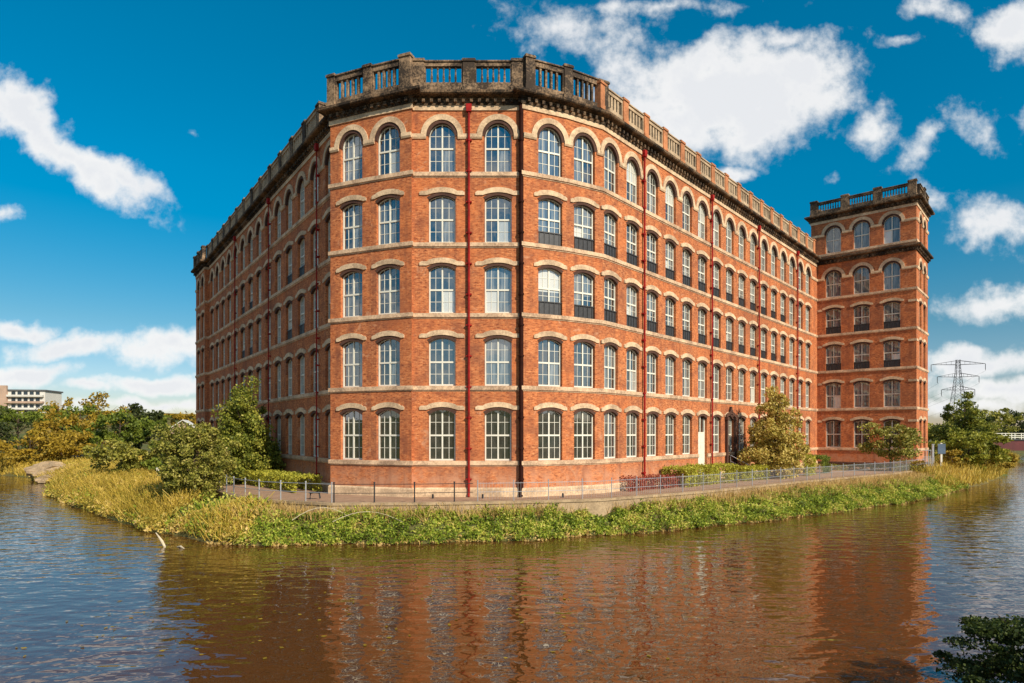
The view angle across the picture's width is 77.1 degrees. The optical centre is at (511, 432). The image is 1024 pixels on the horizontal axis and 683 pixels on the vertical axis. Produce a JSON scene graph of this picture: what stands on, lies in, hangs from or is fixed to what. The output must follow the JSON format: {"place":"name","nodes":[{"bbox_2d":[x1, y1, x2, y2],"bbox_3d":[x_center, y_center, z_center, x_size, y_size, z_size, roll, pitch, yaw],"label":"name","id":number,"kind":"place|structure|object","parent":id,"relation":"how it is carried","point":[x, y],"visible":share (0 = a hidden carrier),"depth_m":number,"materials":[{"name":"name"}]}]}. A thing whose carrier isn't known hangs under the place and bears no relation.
{"place":"outdoors","nodes":[
{"label":"outdoors","id":0,"kind":"place"},
{"bbox_2d":[0,455,1023,682],"bbox_3d":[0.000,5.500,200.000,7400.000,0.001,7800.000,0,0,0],"label":"river","id":1,"kind":"structure","parent":0,"point":[891,593],"depth_m":20.96,"materials":[{"name":"brown liquid"}]},
{"bbox_2d":[0,412,1023,545],"bbox_3d":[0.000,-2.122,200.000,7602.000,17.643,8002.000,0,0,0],"label":"ground","id":2,"kind":"structure","parent":0,"point":[185,534],"depth_m":34.71,"materials":[{"name":"green plant"}]},
{"bbox_2d":[0,406,39,450],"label":"broadleaf tree","id":3,"kind":"object","parent":2,"relation":"on","point":[7,432],"visible":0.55,"depth_m":101.88,"materials":[{"name":"green plant"}]},
{"bbox_2d":[0,401,56,449],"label":"broadleaf tree","id":4,"kind":"object","parent":2,"relation":"on","point":[17,417],"visible":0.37,"depth_m":117.66,"materials":[{"name":"green plant"}]},
{"bbox_2d":[0,385,62,412],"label":"apartment block","id":5,"kind":"structure","parent":2,"relation":"on","point":[20,400],"depth_m":300.39,"materials":[{"name":"concrete"}]},
{"bbox_2d":[23,461,65,475],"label":"rock mound","id":6,"kind":"object","parent":2,"relation":"on","point":[36,469],"visible":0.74,"depth_m":73.95,"materials":[{"name":"stone"}]},
{"bbox_2d":[0,422,96,464],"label":"bush","id":7,"kind":"object","parent":2,"relation":"on","point":[43,439],"visible":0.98,"depth_m":87.03,"materials":[{"name":"yellow plant"}]},
{"bbox_2d":[31,408,93,454],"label":"broadleaf tree","id":8,"kind":"object","parent":2,"relation":"on","point":[65,421],"visible":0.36,"depth_m":100.06,"materials":[{"name":"yellow plant"}]},
{"bbox_2d":[0,453,143,481],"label":"bank grass","id":9,"kind":"structure","parent":2,"relation":"on","point":[21,471],"depth_m":84.79,"materials":[{"name":"yellow plant"}]},
{"bbox_2d":[48,403,108,446],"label":"broadleaf tree","id":10,"kind":"object","parent":2,"relation":"on","point":[100,421],"visible":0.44,"depth_m":111.90,"materials":[{"name":"green plant"}]},
{"bbox_2d":[78,391,144,447],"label":"broadleaf tree","id":11,"kind":"object","parent":2,"relation":"on","point":[93,416],"visible":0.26,"depth_m":148.59,"materials":[{"name":"green plant"}]},
{"bbox_2d":[81,438,160,474],"bbox_3d":[-35.021,2.514,57.594,6.357,4.191,5.199,0,0,0],"label":"round shrub","id":12,"kind":"object","parent":2,"relation":"on","point":[126,455],"visible":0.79,"depth_m":56.72,"materials":[{"name":"green plant"}]},
{"bbox_2d":[93,408,151,450],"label":"broadleaf tree","id":13,"kind":"object","parent":2,"relation":"on","point":[131,431],"visible":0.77,"depth_m":117.67,"materials":[{"name":"green plant"}]},
{"bbox_2d":[110,402,164,448],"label":"broadleaf tree","id":14,"kind":"object","parent":2,"relation":"on","point":[135,410],"visible":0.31,"depth_m":127.20,"materials":[{"name":"green plant"}]},
{"bbox_2d":[28,459,275,543],"bbox_3d":[-33.905,4.180,56.085,11.215,2.819,64.890,0,0,-39],"label":"golden bracken","id":15,"kind":"object","parent":2,"relation":"on","point":[143,525],"visible":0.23,"depth_m":37.85,"materials":[{"name":"yellow plant"}]},
{"bbox_2d":[43,467,270,538],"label":"bank herbs","id":16,"kind":"object","parent":2,"relation":"on","point":[199,508],"visible":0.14,"depth_m":35.85,"materials":[{"name":"green plant"}]},
{"bbox_2d":[32,460,282,541],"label":"golden reeds","id":17,"kind":"object","parent":2,"relation":"on","point":[126,489],"visible":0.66,"depth_m":41.45,"materials":[{"name":"yellow plant"}]},
{"bbox_2d":[146,420,240,499],"bbox_3d":[-19.967,1.936,40.675,4.966,5.486,4.948,0,0,0],"label":"round shrub","id":18,"kind":"object","parent":2,"relation":"on","point":[193,472],"visible":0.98,"depth_m":39.79,"materials":[{"name":"green plant"}]},
{"bbox_2d":[199,375,285,484],"bbox_3d":[-20.477,-0.083,49.202,6.275,8.996,6.611,0,0,-19],"label":"conical tree","id":19,"kind":"object","parent":2,"relation":"on","point":[257,449],"visible":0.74,"depth_m":48.67,"materials":[{"name":"green plant"}]},
{"bbox_2d":[191,52,820,496],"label":"mill building","id":20,"kind":"structure","parent":2,"relation":"on","point":[413,284],"depth_m":40.04,"materials":[{"name":"red brick"}]},
{"bbox_2d":[334,124,367,181],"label":"window","id":21,"kind":"structure","parent":20,"relation":"in","point":[350,139],"depth_m":39.76,"materials":[{"name":"clear glass"}]},
{"bbox_2d":[336,403,366,459],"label":"window","id":22,"kind":"structure","parent":20,"relation":"in","point":[352,417],"depth_m":39.77,"materials":[{"name":"clear glass"}]},
{"bbox_2d":[336,333,366,387],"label":"window","id":23,"kind":"structure","parent":20,"relation":"in","point":[352,347],"depth_m":39.76,"materials":[{"name":"clear glass"}]},
{"bbox_2d":[336,263,366,317],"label":"window","id":24,"kind":"structure","parent":20,"relation":"in","point":[352,277],"depth_m":39.76,"materials":[{"name":"clear glass"}]},
{"bbox_2d":[336,195,366,249],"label":"window","id":25,"kind":"structure","parent":20,"relation":"in","point":[352,208],"depth_m":39.76,"materials":[{"name":"clear glass"}]},
{"bbox_2d":[371,402,403,460],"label":"window","id":26,"kind":"structure","parent":20,"relation":"in","point":[388,417],"depth_m":38.77,"materials":[{"name":"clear glass"}]},
{"bbox_2d":[371,331,403,385],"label":"window","id":27,"kind":"structure","parent":20,"relation":"in","point":[388,345],"depth_m":38.77,"materials":[{"name":"clear glass"}]},
{"bbox_2d":[371,259,403,314],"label":"window","id":28,"kind":"structure","parent":20,"relation":"in","point":[389,273],"depth_m":38.77,"materials":[{"name":"clear glass"}]},
{"bbox_2d":[371,189,403,244],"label":"window","id":29,"kind":"structure","parent":20,"relation":"in","point":[388,203],"depth_m":38.75,"materials":[{"name":"clear glass"}]},
{"bbox_2d":[370,116,405,174],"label":"window","id":30,"kind":"structure","parent":20,"relation":"in","point":[387,131],"depth_m":38.75,"materials":[{"name":"clear glass"}]},
{"bbox_2d":[419,402,464,460],"bbox_3d":[-4.170,-0.100,38.350,2.700,3.500,0.340,0,0,0],"label":"window","id":31,"kind":"structure","parent":20,"relation":"in","point":[442,419],"depth_m":38.51,"materials":[{"name":"white glass"}]},
{"bbox_2d":[419,330,464,385],"bbox_3d":[-4.170,-4.480,38.350,2.700,3.320,0.340,0,0,0],"label":"window","id":32,"kind":"structure","parent":20,"relation":"in","point":[442,347],"depth_m":38.51,"materials":[{"name":"clear glass"}]},
{"bbox_2d":[419,257,464,312],"bbox_3d":[-4.170,-8.795,38.350,2.700,3.290,0.340,0,0,0],"label":"window","id":33,"kind":"structure","parent":20,"relation":"in","point":[442,275],"depth_m":38.51,"materials":[{"name":"clear glass"}]},
{"bbox_2d":[419,187,464,241],"bbox_3d":[-4.170,-12.990,38.350,2.700,3.280,0.340,0,0,0],"label":"window","id":34,"kind":"structure","parent":20,"relation":"in","point":[442,204],"depth_m":38.51,"materials":[{"name":"clear glass"}]},
{"bbox_2d":[421,114,462,171],"bbox_3d":[-4.170,-17.265,38.350,2.540,3.430,0.340,0,0,0],"label":"window","id":35,"kind":"structure","parent":20,"relation":"in","point":[442,130],"depth_m":38.51,"materials":[{"name":"white glass"}]},
{"bbox_2d":[475,402,518,460],"bbox_3d":[-0.830,-0.100,38.350,2.700,3.500,0.340,0,0,0],"label":"window","id":36,"kind":"structure","parent":20,"relation":"in","point":[498,419],"depth_m":38.51,"materials":[{"name":"clear glass"}]},
{"bbox_2d":[475,330,518,385],"bbox_3d":[-0.830,-4.480,38.350,2.700,3.320,0.340,0,0,0],"label":"window","id":37,"kind":"structure","parent":20,"relation":"in","point":[498,347],"depth_m":38.51,"materials":[{"name":"clear glass"}]},
{"bbox_2d":[475,257,518,312],"bbox_3d":[-0.830,-8.795,38.350,2.700,3.290,0.340,0,0,0],"label":"window","id":38,"kind":"structure","parent":20,"relation":"in","point":[498,275],"depth_m":38.51,"materials":[{"name":"clear glass"}]},
{"bbox_2d":[475,187,518,241],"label":"window","id":39,"kind":"structure","parent":20,"relation":"in","point":[498,204],"depth_m":38.51,"materials":[{"name":"clear glass"}]},
{"bbox_2d":[477,114,518,171],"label":"window","id":40,"kind":"structure","parent":20,"relation":"in","point":[498,130],"depth_m":38.51,"materials":[{"name":"white glass"}]},
{"bbox_2d":[196,196,811,451],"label":"far windows","id":41,"kind":"structure","parent":20,"relation":"in","point":[278,202],"depth_m":64.33,"materials":[{"name":"grey glass"}]},
{"bbox_2d":[534,402,566,459],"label":"window","id":42,"kind":"structure","parent":20,"relation":"in","point":[549,419],"depth_m":38.96,"materials":[{"name":"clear glass"}]},
{"bbox_2d":[534,331,566,386],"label":"window","id":43,"kind":"structure","parent":20,"relation":"in","point":[549,347],"depth_m":38.95,"materials":[{"name":"clear glass"}]},
{"bbox_2d":[534,260,566,314],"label":"window","id":44,"kind":"structure","parent":20,"relation":"in","point":[549,275],"depth_m":38.94,"materials":[{"name":"white glass"}]},
{"bbox_2d":[534,190,566,245],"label":"window","id":45,"kind":"structure","parent":20,"relation":"in","point":[549,205],"depth_m":38.94,"materials":[{"name":"clear glass"}]},
{"bbox_2d":[532,118,568,176],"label":"window","id":46,"kind":"structure","parent":20,"relation":"in","point":[550,133],"depth_m":38.95,"materials":[{"name":"clear glass"}]},
{"bbox_2d":[570,403,599,459],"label":"window","id":47,"kind":"structure","parent":20,"relation":"in","point":[583,417],"depth_m":40.12,"materials":[{"name":"clear glass"}]},
{"bbox_2d":[570,334,599,387],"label":"window","id":48,"kind":"structure","parent":20,"relation":"in","point":[583,347],"depth_m":40.12,"materials":[{"name":"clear glass"}]},
{"bbox_2d":[570,265,599,318],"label":"window","id":49,"kind":"structure","parent":20,"relation":"in","point":[583,277],"depth_m":40.09,"materials":[{"name":"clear glass"}]},
{"bbox_2d":[570,197,599,251],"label":"window","id":50,"kind":"structure","parent":20,"relation":"in","point":[583,210],"depth_m":40.09,"materials":[{"name":"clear glass"}]},
{"bbox_2d":[569,127,600,183],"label":"window","id":51,"kind":"structure","parent":20,"relation":"in","point":[585,142],"depth_m":40.12,"materials":[{"name":"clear glass"}]},
{"bbox_2d":[600,137,621,192],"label":"window","id":52,"kind":"structure","parent":20,"relation":"in","point":[612,154],"depth_m":41.67,"materials":[{"name":"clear glass"}]},
{"bbox_2d":[601,404,621,458],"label":"window","id":53,"kind":"structure","parent":20,"relation":"in","point":[610,413],"depth_m":41.62,"materials":[{"name":"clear glass"}]},
{"bbox_2d":[601,337,621,389],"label":"window","id":54,"kind":"structure","parent":20,"relation":"in","point":[610,347],"depth_m":41.62,"materials":[{"name":"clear glass"}]},
{"bbox_2d":[601,270,621,322],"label":"window","id":55,"kind":"structure","parent":20,"relation":"in","point":[610,282],"depth_m":41.59,"materials":[{"name":"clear glass"}]},
{"bbox_2d":[601,205,621,257],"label":"window","id":56,"kind":"structure","parent":20,"relation":"in","point":[611,213],"depth_m":41.59,"materials":[{"name":"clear glass"}]},
{"bbox_2d":[624,406,641,456],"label":"window","id":57,"kind":"structure","parent":20,"relation":"in","point":[631,415],"depth_m":43.70,"materials":[{"name":"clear glass"}]},
{"bbox_2d":[624,342,641,391],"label":"window","id":58,"kind":"structure","parent":20,"relation":"in","point":[633,348],"depth_m":43.67,"materials":[{"name":"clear glass"}]},
{"bbox_2d":[624,278,641,327],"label":"window","id":59,"kind":"structure","parent":20,"relation":"in","point":[632,286],"depth_m":43.63,"materials":[{"name":"clear glass"}]},
{"bbox_2d":[624,215,641,265],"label":"window","id":60,"kind":"structure","parent":20,"relation":"in","point":[633,225],"depth_m":43.62,"materials":[{"name":"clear glass"}]},
{"bbox_2d":[623,151,642,203],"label":"window","id":61,"kind":"structure","parent":20,"relation":"in","point":[634,167],"depth_m":43.75,"materials":[{"name":"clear glass"}]},
{"bbox_2d":[646,407,661,455],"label":"window","id":62,"kind":"structure","parent":20,"relation":"in","point":[651,416],"depth_m":45.76,"materials":[{"name":"clear glass"}]},
{"bbox_2d":[646,346,661,392],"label":"window","id":63,"kind":"structure","parent":20,"relation":"in","point":[652,355],"depth_m":45.76,"materials":[{"name":"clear glass"}]},
{"bbox_2d":[646,285,661,332],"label":"window","id":64,"kind":"structure","parent":20,"relation":"in","point":[652,294],"depth_m":45.76,"materials":[{"name":"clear glass"}]},
{"bbox_2d":[646,225,661,272],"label":"window","id":65,"kind":"structure","parent":20,"relation":"in","point":[652,236],"depth_m":45.75,"materials":[{"name":"clear glass"}]},
{"bbox_2d":[646,164,661,213],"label":"window","id":66,"kind":"structure","parent":20,"relation":"in","point":[653,176],"depth_m":45.83,"materials":[{"name":"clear glass"}]},
{"bbox_2d":[663,408,678,454],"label":"window","id":67,"kind":"structure","parent":20,"relation":"in","point":[669,412],"depth_m":47.68,"materials":[{"name":"clear glass"}]},
{"bbox_2d":[663,350,678,394],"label":"window","id":68,"kind":"structure","parent":20,"relation":"in","point":[672,355],"depth_m":47.68,"materials":[{"name":"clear glass"}]},
{"bbox_2d":[663,291,678,336],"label":"window","id":69,"kind":"structure","parent":20,"relation":"in","point":[669,300],"depth_m":47.68,"materials":[{"name":"clear glass"}]},
{"bbox_2d":[663,234,678,279],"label":"window","id":70,"kind":"structure","parent":20,"relation":"in","point":[670,240],"depth_m":47.68,"materials":[{"name":"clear glass"}]},
{"bbox_2d":[663,176,678,222],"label":"window","id":71,"kind":"structure","parent":20,"relation":"in","point":[669,182],"depth_m":47.72,"materials":[{"name":"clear glass"}]},
{"bbox_2d":[680,409,694,453],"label":"window","id":72,"kind":"structure","parent":20,"relation":"in","point":[686,417],"depth_m":49.88,"materials":[{"name":"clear glass"}]},
{"bbox_2d":[680,186,694,231],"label":"window","id":73,"kind":"structure","parent":20,"relation":"in","point":[686,193],"depth_m":49.88,"materials":[{"name":"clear glass"}]},
{"bbox_2d":[696,410,709,472],"bbox_3d":[15.246,0.700,51.655,0.340,5.100,2.340,0,0,41],"label":"doorway","id":74,"kind":"structure","parent":20,"relation":"in","point":[701,421],"depth_m":51.87,"materials":[{"name":"white glass"}]},
{"bbox_2d":[696,196,709,239],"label":"window","id":75,"kind":"structure","parent":20,"relation":"in","point":[703,206],"depth_m":51.96,"materials":[{"name":"clear glass"}]},
{"bbox_2d":[215,470,914,515],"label":"retaining wall","id":76,"kind":"structure","parent":2,"relation":"on","point":[598,506],"depth_m":36.09,"materials":[{"name":"stone"}]},
{"bbox_2d":[477,457,933,500],"bbox_3d":[23.165,3.165,51.516,59.778,1.150,3.244,0,0,-36],"label":"path railing","id":77,"kind":"object","parent":76,"relation":"on","point":[824,472],"visible":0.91,"depth_m":43.14,"materials":[{"name":"metal"}]},
{"bbox_2d":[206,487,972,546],"bbox_3d":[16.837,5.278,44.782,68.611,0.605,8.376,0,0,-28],"label":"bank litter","id":78,"kind":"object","parent":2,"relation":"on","point":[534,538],"visible":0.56,"depth_m":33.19,"materials":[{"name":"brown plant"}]},
{"bbox_2d":[222,468,966,524],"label":"dry grass","id":79,"kind":"structure","parent":2,"relation":"on","point":[873,480],"depth_m":39.02,"materials":[{"name":"plant"}]},
{"bbox_2d":[230,472,969,545],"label":"bank herbs","id":80,"kind":"object","parent":2,"relation":"on","point":[928,488],"visible":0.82,"depth_m":34.98,"materials":[{"name":"green plant"}]},
{"bbox_2d":[804,178,934,468],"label":"mill tower","id":81,"kind":"structure","parent":2,"relation":"on","point":[875,255],"depth_m":71.24,"materials":[{"name":"red brick"}]},
{"bbox_2d":[822,417,843,446],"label":"window","id":82,"kind":"structure","parent":81,"relation":"in","point":[833,425],"depth_m":73.56,"materials":[{"name":"clear glass"}]},
{"bbox_2d":[822,379,843,407],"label":"window","id":83,"kind":"structure","parent":81,"relation":"in","point":[833,389],"depth_m":73.54,"materials":[{"name":"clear glass"}]},
{"bbox_2d":[822,342,843,370],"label":"window","id":84,"kind":"structure","parent":81,"relation":"in","point":[833,351],"depth_m":73.54,"materials":[{"name":"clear glass"}]},
{"bbox_2d":[822,305,843,333],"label":"window","id":85,"kind":"structure","parent":81,"relation":"in","point":[833,315],"depth_m":73.54,"materials":[{"name":"clear glass"}]},
{"bbox_2d":[821,267,844,297],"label":"window","id":86,"kind":"structure","parent":81,"relation":"in","point":[833,275],"depth_m":73.54,"materials":[{"name":"clear glass"}]},
{"bbox_2d":[821,222,844,253],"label":"window","id":87,"kind":"structure","parent":81,"relation":"in","point":[832,231],"depth_m":73.54,"materials":[{"name":"clear glass"}]},
{"bbox_2d":[850,416,872,447],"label":"window","id":88,"kind":"structure","parent":81,"relation":"in","point":[859,437],"depth_m":71.73,"materials":[{"name":"clear glass"}]},
{"bbox_2d":[850,378,872,407],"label":"window","id":89,"kind":"structure","parent":81,"relation":"in","point":[861,387],"depth_m":71.62,"materials":[{"name":"clear glass"}]},
{"bbox_2d":[850,339,872,368],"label":"window","id":90,"kind":"structure","parent":81,"relation":"in","point":[861,347],"depth_m":71.57,"materials":[{"name":"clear glass"}]},
{"bbox_2d":[850,301,872,331],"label":"window","id":91,"kind":"structure","parent":81,"relation":"in","point":[861,311],"depth_m":71.57,"materials":[{"name":"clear glass"}]},
{"bbox_2d":[849,262,873,293],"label":"window","id":92,"kind":"structure","parent":81,"relation":"in","point":[861,273],"depth_m":71.62,"materials":[{"name":"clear glass"}]},
{"bbox_2d":[849,216,873,248],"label":"window","id":93,"kind":"structure","parent":81,"relation":"in","point":[861,226],"depth_m":71.62,"materials":[{"name":"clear glass"}]},
{"bbox_2d":[878,257,904,289],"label":"window","id":94,"kind":"structure","parent":81,"relation":"in","point":[891,267],"depth_m":69.66,"materials":[{"name":"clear glass"}]},
{"bbox_2d":[878,210,904,243],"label":"window","id":95,"kind":"structure","parent":81,"relation":"in","point":[891,220],"depth_m":69.66,"materials":[{"name":"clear glass"}]},
{"bbox_2d":[880,376,903,406],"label":"window","id":96,"kind":"structure","parent":81,"relation":"in","point":[891,386],"depth_m":69.66,"materials":[{"name":"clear glass"}]},
{"bbox_2d":[880,336,903,366],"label":"window","id":97,"kind":"structure","parent":81,"relation":"in","point":[891,346],"depth_m":69.66,"materials":[{"name":"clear glass"}]},
{"bbox_2d":[880,298,903,328],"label":"window","id":98,"kind":"structure","parent":81,"relation":"in","point":[891,308],"depth_m":69.66,"materials":[{"name":"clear glass"}]},
{"bbox_2d":[929,391,1002,466],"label":"riverside tree","id":99,"kind":"object","parent":2,"relation":"on","point":[971,415],"visible":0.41,"depth_m":85.96,"materials":[{"name":"green plant"}]},
{"bbox_2d":[928,431,1014,469],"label":"riverside shrub","id":100,"kind":"object","parent":2,"relation":"on","point":[972,440],"visible":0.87,"depth_m":75.19,"materials":[{"name":"green plant"}]},
{"bbox_2d":[929,614,1023,682],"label":"bush","id":101,"kind":"object","parent":2,"relation":"on","point":[1005,661],"visible":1,"depth_m":12.49,"materials":[{"name":"green plant"}]},
{"bbox_2d":[971,407,1023,436],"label":"woodland tree","id":102,"kind":"object","parent":2,"relation":"on","point":[1006,417],"visible":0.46,"depth_m":248.98,"materials":[{"name":"green plant"}]},
{"bbox_2d":[0,0,1023,429],"label":"sky","id":103,"kind":"structure","parent":0,"point":[131,131],"materials":[{"name":"blue"}]},
{"bbox_2d":[171,462,936,501],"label":"path","id":104,"kind":"structure","parent":0,"point":[325,496],"depth_m":40.32,"materials":[{"name":"beige concrete"}]},
{"bbox_2d":[241,468,323,492],"bbox_3d":[-16.198,3.212,44.800,2.334,1.318,10.064,0,0,-41],"label":"clipped hedge","id":105,"kind":"object","parent":104,"relation":"on","point":[271,476],"visible":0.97,"depth_m":43.20,"materials":[{"name":"green plant"}]},
{"bbox_2d":[619,472,684,491],"bbox_3d":[9.206,3.309,44.152,6.194,1.113,2.317,0,0,-40],"label":"red shrub bed","id":106,"kind":"object","parent":104,"relation":"on","point":[655,477],"visible":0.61,"depth_m":43.51,"materials":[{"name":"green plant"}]},
{"bbox_2d":[661,461,739,486],"bbox_3d":[13.999,3.014,47.917,7.662,1.702,2.734,0,0,-41],"label":"clipped hedge","id":107,"kind":"object","parent":104,"relation":"on","point":[708,470],"visible":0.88,"depth_m":47.34,"materials":[{"name":"green plant"}]},
{"bbox_2d":[725,463,770,480],"bbox_3d":[19.098,3.170,52.111,3.865,1.381,2.006,0,0,-36],"label":"clipped hedge","id":108,"kind":"object","parent":104,"relation":"on","point":[749,468],"visible":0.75,"depth_m":51.83,"materials":[{"name":"green plant"}]},
{"bbox_2d":[736,385,813,478],"bbox_3d":[22.349,0.001,54.456,6.532,8.243,5.456,0,0,-29],"label":"autumn tree","id":109,"kind":"object","parent":104,"relation":"on","point":[775,440],"visible":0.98,"depth_m":53.65,"materials":[{"name":"yellow plant"}]},
{"bbox_2d":[856,422,926,470],"bbox_3d":[37.577,1.488,63.743,6.188,5.269,5.100,0,0,33],"label":"tree","id":110,"kind":"object","parent":104,"relation":"on","point":[910,435],"visible":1,"depth_m":63.37,"materials":[{"name":"green plant"}]},
{"bbox_2d":[914,449,1021,488],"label":"bank grass","id":111,"kind":"structure","parent":0,"point":[973,474],"depth_m":68.73,"materials":[{"name":"yellow plant"}]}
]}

